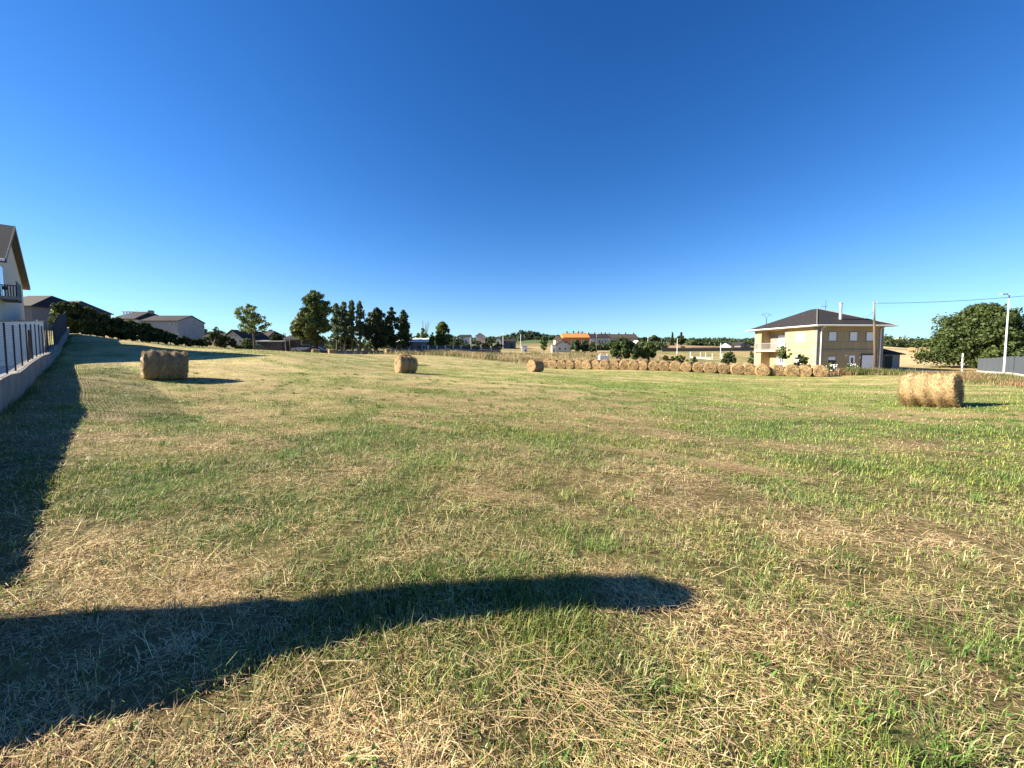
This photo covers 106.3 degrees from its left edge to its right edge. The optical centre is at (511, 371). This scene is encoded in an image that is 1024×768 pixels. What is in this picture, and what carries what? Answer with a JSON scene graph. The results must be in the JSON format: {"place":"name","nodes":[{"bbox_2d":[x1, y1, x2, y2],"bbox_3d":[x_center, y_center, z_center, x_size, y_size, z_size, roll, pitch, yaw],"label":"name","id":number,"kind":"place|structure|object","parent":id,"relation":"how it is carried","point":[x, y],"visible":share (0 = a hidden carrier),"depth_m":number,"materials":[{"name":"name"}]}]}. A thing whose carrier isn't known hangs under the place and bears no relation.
{"place":"outdoors","nodes":[
{"label":"outdoors","id":0,"kind":"place"},
{"bbox_2d":[139,316,205,339],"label":"barn","id":1,"kind":"structure","parent":0,"point":[180,326],"depth_m":70.81,"materials":[{"name":"metal"}]},
{"bbox_2d":[0,330,1023,767],"bbox_3d":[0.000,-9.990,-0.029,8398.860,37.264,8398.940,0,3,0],"label":"ground","id":2,"kind":"structure","parent":0,"point":[58,378],"depth_m":3.35,"materials":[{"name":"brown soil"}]},
{"bbox_2d":[0,224,30,319],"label":"gabled house","id":3,"kind":"structure","parent":2,"relation":"on","point":[14,282],"depth_m":28.85,"materials":[{"name":"paint"}]},
{"bbox_2d":[0,266,3,295],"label":"balcony door","id":4,"kind":"structure","parent":3,"relation":"in","point":[1,270],"depth_m":25.96,"materials":[{"name":"blue glass"}]},
{"bbox_2d":[0,320,44,365],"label":"garden wall","id":5,"kind":"structure","parent":2,"relation":"on","point":[16,323],"depth_m":22.71,"materials":[{"name":"white paint"}]},
{"bbox_2d":[0,311,68,412],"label":"boundary fence","id":6,"kind":"object","parent":2,"relation":"on","point":[17,378],"visible":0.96,"depth_m":14.24,"materials":[{"name":"concrete"}]},
{"bbox_2d":[0,334,74,440],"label":"wall foot grass","id":7,"kind":"structure","parent":2,"relation":"on","point":[51,368],"depth_m":12.70,"materials":[{"name":"green plant"}]},
{"bbox_2d":[23,296,96,329],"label":"house","id":8,"kind":"structure","parent":2,"relation":"on","point":[37,308],"depth_m":63.10,"materials":[{"name":"paint"}]},
{"bbox_2d":[45,301,80,333],"bbox_3d":[-54.392,-6.513,46.646,2.969,4.196,3.429,-3,4,-43],"label":"shrub","id":9,"kind":"object","parent":2,"relation":"on","point":[58,307],"visible":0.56,"depth_m":46.14,"materials":[{"name":"green plant"}]},
{"bbox_2d":[62,302,94,333],"bbox_3d":[-54.056,-6.628,47.780,3.273,4.226,3.882,0,3,0],"label":"shrub","id":10,"kind":"object","parent":2,"relation":"on","point":[77,312],"visible":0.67,"depth_m":47.34,"materials":[{"name":"green plant"}]},
{"bbox_2d":[68,301,113,320],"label":"house","id":11,"kind":"structure","parent":2,"relation":"on","point":[97,309],"depth_m":87.29,"materials":[{"name":"grey stone"}]},
{"bbox_2d":[77,306,107,335],"bbox_3d":[-53.478,-6.350,48.602,3.327,3.876,3.137,2,4,31],"label":"shrub","id":12,"kind":"object","parent":2,"relation":"on","point":[98,325],"visible":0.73,"depth_m":48.40,"materials":[{"name":"green plant"}]},
{"bbox_2d":[85,313,117,336],"bbox_3d":[-52.858,-5.960,49.797,3.012,3.372,3.870,-1,3,-21],"label":"shrub","id":13,"kind":"object","parent":2,"relation":"on","point":[106,318],"visible":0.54,"depth_m":49.33,"materials":[{"name":"green plant"}]},
{"bbox_2d":[105,317,138,338],"bbox_3d":[-51.878,-5.708,50.652,4.112,3.169,3.243,1,3,16],"label":"shrub","id":14,"kind":"object","parent":2,"relation":"on","point":[115,328],"visible":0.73,"depth_m":50.15,"materials":[{"name":"green plant"}]},
{"bbox_2d":[118,320,147,340],"bbox_3d":[-51.569,-5.505,51.342,3.956,3.055,3.540,0,3,0],"label":"shrub","id":15,"kind":"object","parent":2,"relation":"on","point":[133,325],"visible":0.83,"depth_m":51.01,"materials":[{"name":"green plant"}]},
{"bbox_2d":[111,309,158,322],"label":"house","id":16,"kind":"structure","parent":2,"relation":"on","point":[135,316],"depth_m":80.95,"materials":[{"name":"stone"}]},
{"bbox_2d":[131,322,159,342],"bbox_3d":[-50.378,-5.366,52.853,3.270,2.942,3.644,3,4,38],"label":"shrub","id":17,"kind":"object","parent":2,"relation":"on","point":[148,333],"visible":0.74,"depth_m":52.37,"materials":[{"name":"green plant"}]},
{"bbox_2d":[144,327,177,343],"bbox_3d":[-49.442,-5.010,53.777,3.712,2.419,2.947,-1,3,-13],"label":"shrub","id":18,"kind":"object","parent":2,"relation":"on","point":[162,334],"visible":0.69,"depth_m":53.34,"materials":[{"name":"green plant"}]},
{"bbox_2d":[139,349,189,379],"bbox_3d":[-16.268,-0.356,18.017,1.803,1.423,1.609,1,2,-44],"label":"straw bale","id":19,"kind":"object","parent":2,"relation":"on","point":[162,365],"visible":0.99,"depth_m":17.59},
{"bbox_2d":[163,333,185,344],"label":"shrub","id":20,"kind":"object","parent":2,"relation":"on","point":[173,337],"visible":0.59,"depth_m":54.71,"materials":[{"name":"green plant"}]},
{"bbox_2d":[174,337,198,345],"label":"shrub","id":21,"kind":"object","parent":2,"relation":"on","point":[186,341],"visible":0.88,"depth_m":55.33,"materials":[{"name":"green plant"}]},
{"bbox_2d":[187,338,211,346],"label":"shrub","id":22,"kind":"object","parent":2,"relation":"on","point":[201,343],"visible":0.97,"depth_m":56.40,"materials":[{"name":"green plant"}]},
{"bbox_2d":[202,330,224,346],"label":"shrub","id":23,"kind":"object","parent":2,"relation":"on","point":[215,336],"visible":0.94,"depth_m":65.40,"materials":[{"name":"green plant"}]},
{"bbox_2d":[214,335,236,347],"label":"shrub","id":24,"kind":"object","parent":2,"relation":"on","point":[232,343],"visible":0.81,"depth_m":67.52,"materials":[{"name":"green plant"}]},
{"bbox_2d":[234,338,259,348],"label":"shrub","id":25,"kind":"object","parent":2,"relation":"on","point":[244,342],"visible":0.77,"depth_m":69.17,"materials":[{"name":"green plant"}]},
{"bbox_2d":[225,329,269,345],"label":"house","id":26,"kind":"structure","parent":2,"relation":"on","point":[238,336],"depth_m":86.84,"materials":[{"name":"stone"}]},
{"bbox_2d":[233,304,271,349],"bbox_3d":[-41.728,-7.086,61.521,4.681,7.663,6.642,-1,3,-21],"label":"broadleaf tree","id":27,"kind":"object","parent":2,"relation":"on","point":[252,321],"visible":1,"depth_m":60.70,"materials":[{"name":"green plant"}]},
{"bbox_2d":[255,340,298,350],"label":"garage","id":28,"kind":"structure","parent":2,"relation":"on","point":[277,345],"depth_m":75.86,"materials":[{"name":"concrete"}]},
{"bbox_2d":[291,345,311,351],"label":"parked car","id":29,"kind":"object","parent":2,"relation":"on","point":[301,347],"visible":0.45,"depth_m":76.53,"materials":[{"name":"silver metal"}]},
{"bbox_2d":[283,335,325,348],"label":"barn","id":30,"kind":"structure","parent":2,"relation":"on","point":[306,342],"depth_m":83.80,"materials":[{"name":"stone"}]},
{"bbox_2d":[290,290,334,346],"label":"broadleaf tree","id":31,"kind":"object","parent":2,"relation":"on","point":[311,318],"visible":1,"depth_m":74.01,"materials":[{"name":"green plant"}]},
{"bbox_2d":[205,327,464,349],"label":"tree line","id":32,"kind":"object","parent":2,"relation":"on","point":[330,343],"visible":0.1,"depth_m":142.92,"materials":[{"name":"green plant"}]},
{"bbox_2d":[330,303,343,349],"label":"poplar tree","id":33,"kind":"object","parent":2,"relation":"on","point":[334,321],"visible":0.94,"depth_m":83.01,"materials":[{"name":"green plant"}]},
{"bbox_2d":[337,301,348,349],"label":"poplar tree","id":34,"kind":"object","parent":2,"relation":"on","point":[343,324],"visible":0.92,"depth_m":82.99,"materials":[{"name":"green plant"}]},
{"bbox_2d":[335,335,356,349],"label":"shrub","id":35,"kind":"object","parent":2,"relation":"on","point":[341,342],"visible":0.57,"depth_m":84.94,"materials":[{"name":"green plant"}]},
{"bbox_2d":[344,300,357,350],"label":"poplar tree","id":36,"kind":"object","parent":2,"relation":"on","point":[351,319],"visible":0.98,"depth_m":83.12,"materials":[{"name":"green plant"}]},
{"bbox_2d":[355,300,365,350],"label":"poplar tree","id":37,"kind":"object","parent":2,"relation":"on","point":[359,312],"visible":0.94,"depth_m":83.12,"materials":[{"name":"green plant"}]},
{"bbox_2d":[324,346,426,353],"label":"boundary wall","id":38,"kind":"structure","parent":2,"relation":"on","point":[342,351],"depth_m":79.71,"materials":[{"name":"grey stone"}]},
{"bbox_2d":[361,307,392,352],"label":"round tree","id":39,"kind":"object","parent":2,"relation":"on","point":[376,335],"visible":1,"depth_m":78.66,"materials":[{"name":"green plant"}]},
{"bbox_2d":[384,306,399,348],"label":"poplar tree","id":40,"kind":"object","parent":2,"relation":"on","point":[390,318],"visible":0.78,"depth_m":81.12,"materials":[{"name":"green plant"}]},
{"bbox_2d":[393,340,412,349],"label":"bungalow","id":41,"kind":"object","parent":2,"relation":"on","point":[398,347],"visible":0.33,"depth_m":85.82,"materials":[{"name":"white"}]},
{"bbox_2d":[396,310,412,349],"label":"poplar tree","id":42,"kind":"object","parent":2,"relation":"on","point":[403,335],"visible":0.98,"depth_m":83.14,"materials":[{"name":"green plant"}]},
{"bbox_2d":[393,355,417,372],"bbox_3d":[-8.090,-0.601,29.282,1.692,1.409,1.650,3,1,-37],"label":"straw bale","id":43,"kind":"object","parent":2,"relation":"on","point":[405,364],"visible":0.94,"depth_m":28.85},
{"bbox_2d":[410,338,428,349],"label":"shed","id":44,"kind":"structure","parent":2,"relation":"on","point":[420,343],"depth_m":83.81,"materials":[{"name":"white metal"}]},
{"bbox_2d":[435,321,453,344],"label":"round tree","id":45,"kind":"object","parent":2,"relation":"on","point":[443,336],"visible":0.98,"depth_m":84.99,"materials":[{"name":"green plant"}]},
{"bbox_2d":[427,345,500,352],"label":"boundary wall","id":46,"kind":"structure","parent":2,"relation":"on","point":[465,348],"depth_m":88.05,"materials":[{"name":"grey concrete"}]},
{"bbox_2d":[345,348,629,363],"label":"dry meadow grass","id":47,"kind":"structure","parent":2,"relation":"on","point":[518,359],"depth_m":71.19,"materials":[{"name":"beige plant"}]},
{"bbox_2d":[501,339,516,348],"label":"barn","id":48,"kind":"structure","parent":2,"relation":"on","point":[508,343],"depth_m":157.64,"materials":[{"name":"metal"}]},
{"bbox_2d":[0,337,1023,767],"bbox_3d":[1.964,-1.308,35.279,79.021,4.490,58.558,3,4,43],"label":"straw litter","id":49,"kind":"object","parent":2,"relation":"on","point":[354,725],"visible":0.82,"depth_m":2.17,"materials":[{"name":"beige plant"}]},
{"bbox_2d":[0,396,1023,767],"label":"weed leaves","id":50,"kind":"object","parent":2,"relation":"on","point":[870,718],"visible":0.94,"depth_m":1.96,"materials":[{"name":"green plant"}]},
{"bbox_2d":[472,330,559,339],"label":"hill wood","id":51,"kind":"object","parent":2,"relation":"on","point":[531,334],"visible":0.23,"depth_m":362.75,"materials":[{"name":"green plant"}]},
{"bbox_2d":[527,359,545,371],"bbox_3d":[2.538,-0.702,41.318,1.756,1.425,1.705,1,2,-41],"label":"straw bale","id":52,"kind":"object","parent":2,"relation":"on","point":[534,365],"visible":0.99,"depth_m":40.88},
{"bbox_2d":[82,391,1023,767],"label":"hay wads","id":53,"kind":"object","parent":2,"relation":"on","point":[642,451],"visible":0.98,"depth_m":1.90,"materials":[{"name":"plant"}]},
{"bbox_2d":[548,359,558,368],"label":"straw bale","id":54,"kind":"object","parent":2,"relation":"on","point":[552,363],"visible":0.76,"depth_m":56.73},
{"bbox_2d":[556,340,570,351],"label":"house","id":55,"kind":"structure","parent":2,"relation":"on","point":[563,346],"depth_m":117.76,"materials":[{"name":"paint"}]},
{"bbox_2d":[560,331,589,344],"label":"apartment block","id":56,"kind":"structure","parent":2,"relation":"on","point":[567,337],"depth_m":150.38,"materials":[{"name":"orange brick"}]},
{"bbox_2d":[570,339,581,351],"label":"broadleaf tree","id":57,"kind":"object","parent":2,"relation":"on","point":[575,345],"visible":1,"depth_m":116.12,"materials":[{"name":"green plant"}]},
{"bbox_2d":[580,340,588,351],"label":"broadleaf tree","id":58,"kind":"object","parent":2,"relation":"on","point":[585,346],"visible":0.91,"depth_m":117.06,"materials":[{"name":"green plant"}]},
{"bbox_2d":[581,360,592,368],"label":"straw bale","id":59,"kind":"object","parent":2,"relation":"on","point":[585,364],"visible":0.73,"depth_m":54.23},
{"bbox_2d":[588,332,610,344],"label":"terraced row","id":60,"kind":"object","parent":2,"relation":"on","point":[601,337],"visible":0.45,"depth_m":164.53,"materials":[{"name":"paint"}]},
{"bbox_2d":[599,359,609,369],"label":"straw bale","id":61,"kind":"object","parent":2,"relation":"on","point":[603,364],"visible":0.84,"depth_m":52.87},
{"bbox_2d":[609,360,619,369],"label":"straw bale","id":62,"kind":"object","parent":2,"relation":"on","point":[613,364],"visible":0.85,"depth_m":52.43},
{"bbox_2d":[608,337,637,358],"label":"round tree","id":63,"kind":"object","parent":2,"relation":"on","point":[624,347],"visible":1,"depth_m":71.53,"materials":[{"name":"green plant"}]},
{"bbox_2d":[608,332,638,341],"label":"terraced row","id":64,"kind":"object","parent":2,"relation":"on","point":[633,337],"visible":0.25,"depth_m":173.03,"materials":[{"name":"grey stone"}]},
{"bbox_2d":[619,359,628,369],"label":"straw bale","id":65,"kind":"object","parent":2,"relation":"on","point":[623,364],"visible":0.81,"depth_m":51.81},
{"bbox_2d":[589,340,669,349],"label":"scrub","id":66,"kind":"object","parent":2,"relation":"on","point":[641,344],"visible":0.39,"depth_m":140.33,"materials":[{"name":"green plant"}]},
{"bbox_2d":[627,360,638,369],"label":"straw bale","id":67,"kind":"object","parent":2,"relation":"on","point":[632,364],"visible":0.88,"depth_m":51.01},
{"bbox_2d":[638,360,648,369],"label":"straw bale","id":68,"kind":"object","parent":2,"relation":"on","point":[643,365],"visible":0.9,"depth_m":50.51},
{"bbox_2d":[637,341,658,360],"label":"broadleaf tree","id":69,"kind":"object","parent":2,"relation":"on","point":[647,350],"visible":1,"depth_m":72.47,"materials":[{"name":"green plant"}]},
{"bbox_2d":[648,361,658,370],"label":"straw bale","id":70,"kind":"object","parent":2,"relation":"on","point":[653,366],"visible":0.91,"depth_m":49.63},
{"bbox_2d":[658,360,669,370],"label":"straw bale","id":71,"kind":"object","parent":2,"relation":"on","point":[663,365],"visible":0.82,"depth_m":49.06},
{"bbox_2d":[669,360,680,370],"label":"straw bale","id":72,"kind":"object","parent":2,"relation":"on","point":[675,365],"visible":0.84,"depth_m":48.41},
{"bbox_2d":[669,355,688,362],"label":"shrub","id":73,"kind":"object","parent":2,"relation":"on","point":[677,357],"visible":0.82,"depth_m":71.57,"materials":[{"name":"green plant"}]},
{"bbox_2d":[680,361,691,371],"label":"straw bale","id":74,"kind":"object","parent":2,"relation":"on","point":[686,367],"visible":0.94,"depth_m":47.60},
{"bbox_2d":[457,335,916,343],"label":"tree line","id":75,"kind":"object","parent":2,"relation":"on","point":[550,337],"visible":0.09,"depth_m":342.89,"materials":[{"name":"green plant"}]},
{"bbox_2d":[544,363,829,376],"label":"row edge grass","id":76,"kind":"structure","parent":2,"relation":"on","point":[811,375],"depth_m":49.50,"materials":[{"name":"plant"}]},
{"bbox_2d":[692,362,703,371],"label":"straw bale","id":77,"kind":"object","parent":2,"relation":"on","point":[697,366],"visible":0.87,"depth_m":46.90},
{"bbox_2d":[662,347,753,351],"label":"field hedge","id":78,"kind":"object","parent":2,"relation":"on","point":[713,349],"visible":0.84,"depth_m":127.66,"materials":[{"name":"green plant"}]},
{"bbox_2d":[703,361,717,372],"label":"straw bale","id":79,"kind":"object","parent":2,"relation":"on","point":[710,367],"visible":0.81,"depth_m":46.16},
{"bbox_2d":[684,337,754,345],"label":"trees","id":80,"kind":"object","parent":2,"relation":"on","point":[702,342],"visible":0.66,"depth_m":200.19,"materials":[{"name":"green plant"}]},
{"bbox_2d":[717,362,729,373],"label":"straw bale","id":81,"kind":"object","parent":2,"relation":"on","point":[722,368],"visible":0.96,"depth_m":45.61},
{"bbox_2d":[720,351,736,364],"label":"shrub","id":82,"kind":"object","parent":2,"relation":"on","point":[728,358],"visible":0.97,"depth_m":69.56,"materials":[{"name":"green plant"}]},
{"bbox_2d":[729,362,743,374],"bbox_3d":[26.572,-0.421,45.530,1.795,1.481,1.788,1,3,22],"label":"straw bale","id":83,"kind":"object","parent":2,"relation":"on","point":[736,368],"visible":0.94,"depth_m":44.93},
{"bbox_2d":[732,341,750,346],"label":"barn","id":84,"kind":"structure","parent":2,"relation":"on","point":[741,344],"depth_m":159.74,"materials":[{"name":"stone"}]},
{"bbox_2d":[742,363,755,374],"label":"straw bale","id":85,"kind":"object","parent":2,"relation":"on","point":[749,368],"visible":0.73,"depth_m":44.45},
{"bbox_2d":[755,363,769,375],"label":"straw bale","id":86,"kind":"object","parent":2,"relation":"on","point":[762,369],"visible":0.92,"depth_m":43.44},
{"bbox_2d":[769,363,784,375],"bbox_3d":[30.107,-0.265,43.587,1.799,1.555,1.669,1,3,21],"label":"straw bale","id":87,"kind":"object","parent":2,"relation":"on","point":[776,369],"visible":0.82,"depth_m":43.10},
{"bbox_2d":[775,345,792,364],"bbox_3d":[32.702,-1.377,46.406,1.942,3.630,1.884,0,3,0],"label":"broadleaf tree","id":88,"kind":"object","parent":2,"relation":"on","point":[783,355],"visible":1,"depth_m":46.26,"materials":[{"name":"green plant"}]},
{"bbox_2d":[784,364,799,376],"bbox_3d":[31.188,-0.195,42.903,1.922,1.495,1.695,2,4,27],"label":"straw bale","id":89,"kind":"object","parent":2,"relation":"on","point":[791,370],"visible":0.91,"depth_m":42.35},
{"bbox_2d":[793,354,811,366],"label":"shrub","id":90,"kind":"object","parent":2,"relation":"on","point":[802,359],"visible":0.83,"depth_m":46.26,"materials":[{"name":"green plant"}]},
{"bbox_2d":[798,364,812,376],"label":"straw bale","id":91,"kind":"object","parent":2,"relation":"on","point":[805,370],"visible":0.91,"depth_m":41.85},
{"bbox_2d":[812,364,828,376],"bbox_3d":[33.440,-0.189,41.775,1.710,1.441,1.902,2,3,28],"label":"straw bale","id":92,"kind":"object","parent":2,"relation":"on","point":[820,370],"visible":0.88,"depth_m":41.18},
{"bbox_2d":[746,303,898,369],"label":"yellow house","id":93,"kind":"structure","parent":2,"relation":"on","point":[839,339],"depth_m":50.40,"materials":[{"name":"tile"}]},
{"bbox_2d":[796,332,805,341],"bbox_3d":[39.456,-4.723,52.493,0.080,1.300,1.550,0,3,-3],"label":"window","id":94,"kind":"structure","parent":93,"relation":"in","point":[800,337],"depth_m":52.50,"materials":[{"name":"white plastic"}]},
{"bbox_2d":[828,332,836,340],"bbox_3d":[41.683,-4.606,49.909,1.150,1.250,0.080,0,3,-3],"label":"window","id":95,"kind":"structure","parent":93,"relation":"in","point":[832,336],"depth_m":49.90,"materials":[{"name":"white glass"}]},
{"bbox_2d":[849,332,857,340],"bbox_3d":[44.524,-4.614,50.045,1.150,1.250,0.080,0,3,-3],"label":"window","id":96,"kind":"structure","parent":93,"relation":"in","point":[853,336],"depth_m":50.04,"materials":[{"name":"white glass"}]},
{"bbox_2d":[862,355,872,368],"bbox_3d":[46.614,-1.115,50.338,1.630,2.090,0.055,0,3,-3],"label":"garage door","id":97,"kind":"structure","parent":93,"relation":"in","point":[866,359],"depth_m":50.30,"materials":[{"name":"white plastic"}]},
{"bbox_2d":[872,301,876,368],"bbox_3d":[41.403,-3.747,43.860,0.878,8.528,0.299,0,3,0],"label":"utility pole","id":98,"kind":"object","parent":2,"relation":"on","point":[874,345],"visible":0.92,"depth_m":43.79,"materials":[{"name":"brown wood"}]},
{"bbox_2d":[827,366,924,375],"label":"roadside weeds","id":99,"kind":"object","parent":2,"relation":"on","point":[852,371],"visible":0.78,"depth_m":41.96,"materials":[{"name":"plant"}]},
{"bbox_2d":[882,349,905,368],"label":"outbuilding","id":100,"kind":"structure","parent":2,"relation":"on","point":[891,358],"depth_m":52.04,"materials":[{"name":"stone"}]},
{"bbox_2d":[885,356,892,368],"bbox_3d":[51.044,-1.225,52.014,0.900,1.900,0.050,0,3,-3],"label":"door","id":101,"kind":"structure","parent":100,"relation":"in","point":[888,364],"depth_m":51.99,"materials":[{"name":"black metal"}]},
{"bbox_2d":[883,334,929,348],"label":"trees","id":102,"kind":"object","parent":2,"relation":"on","point":[890,341],"visible":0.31,"depth_m":207.54,"materials":[{"name":"green plant"}]},
{"bbox_2d":[896,371,965,407],"bbox_3d":[16.741,0.696,15.355,1.729,1.441,1.865,-2,-1,-32],"label":"straw bale","id":103,"kind":"object","parent":2,"relation":"on","point":[937,390],"visible":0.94,"depth_m":14.98},
{"bbox_2d":[877,369,1023,387],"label":"field edge weeds","id":104,"kind":"object","parent":2,"relation":"on","point":[988,378],"visible":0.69,"depth_m":27.75,"materials":[{"name":"beige plant"}]},
{"bbox_2d":[911,302,1023,367],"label":"broadleaf tree","id":105,"kind":"object","parent":2,"relation":"on","point":[973,333],"visible":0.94,"depth_m":53.05,"materials":[{"name":"green plant"}]},
{"bbox_2d":[977,356,1023,376],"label":"panel fence","id":106,"kind":"object","parent":2,"relation":"on","point":[1015,364],"visible":0.66,"depth_m":34.32,"materials":[{"name":"white paint"}]},
{"bbox_2d":[1000,293,1009,372],"bbox_3d":[39.502,-2.841,30.891,0.754,6.834,0.208,0,3,0],"label":"street lamp","id":107,"kind":"object","parent":2,"relation":"on","point":[1004,360],"visible":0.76,"depth_m":30.85,"materials":[{"name":"white metal"}]},
{"bbox_2d":[0,0,1023,341],"label":"sky","id":108,"kind":"structure","parent":0,"point":[701,169],"materials":[{"name":"blue"}]},
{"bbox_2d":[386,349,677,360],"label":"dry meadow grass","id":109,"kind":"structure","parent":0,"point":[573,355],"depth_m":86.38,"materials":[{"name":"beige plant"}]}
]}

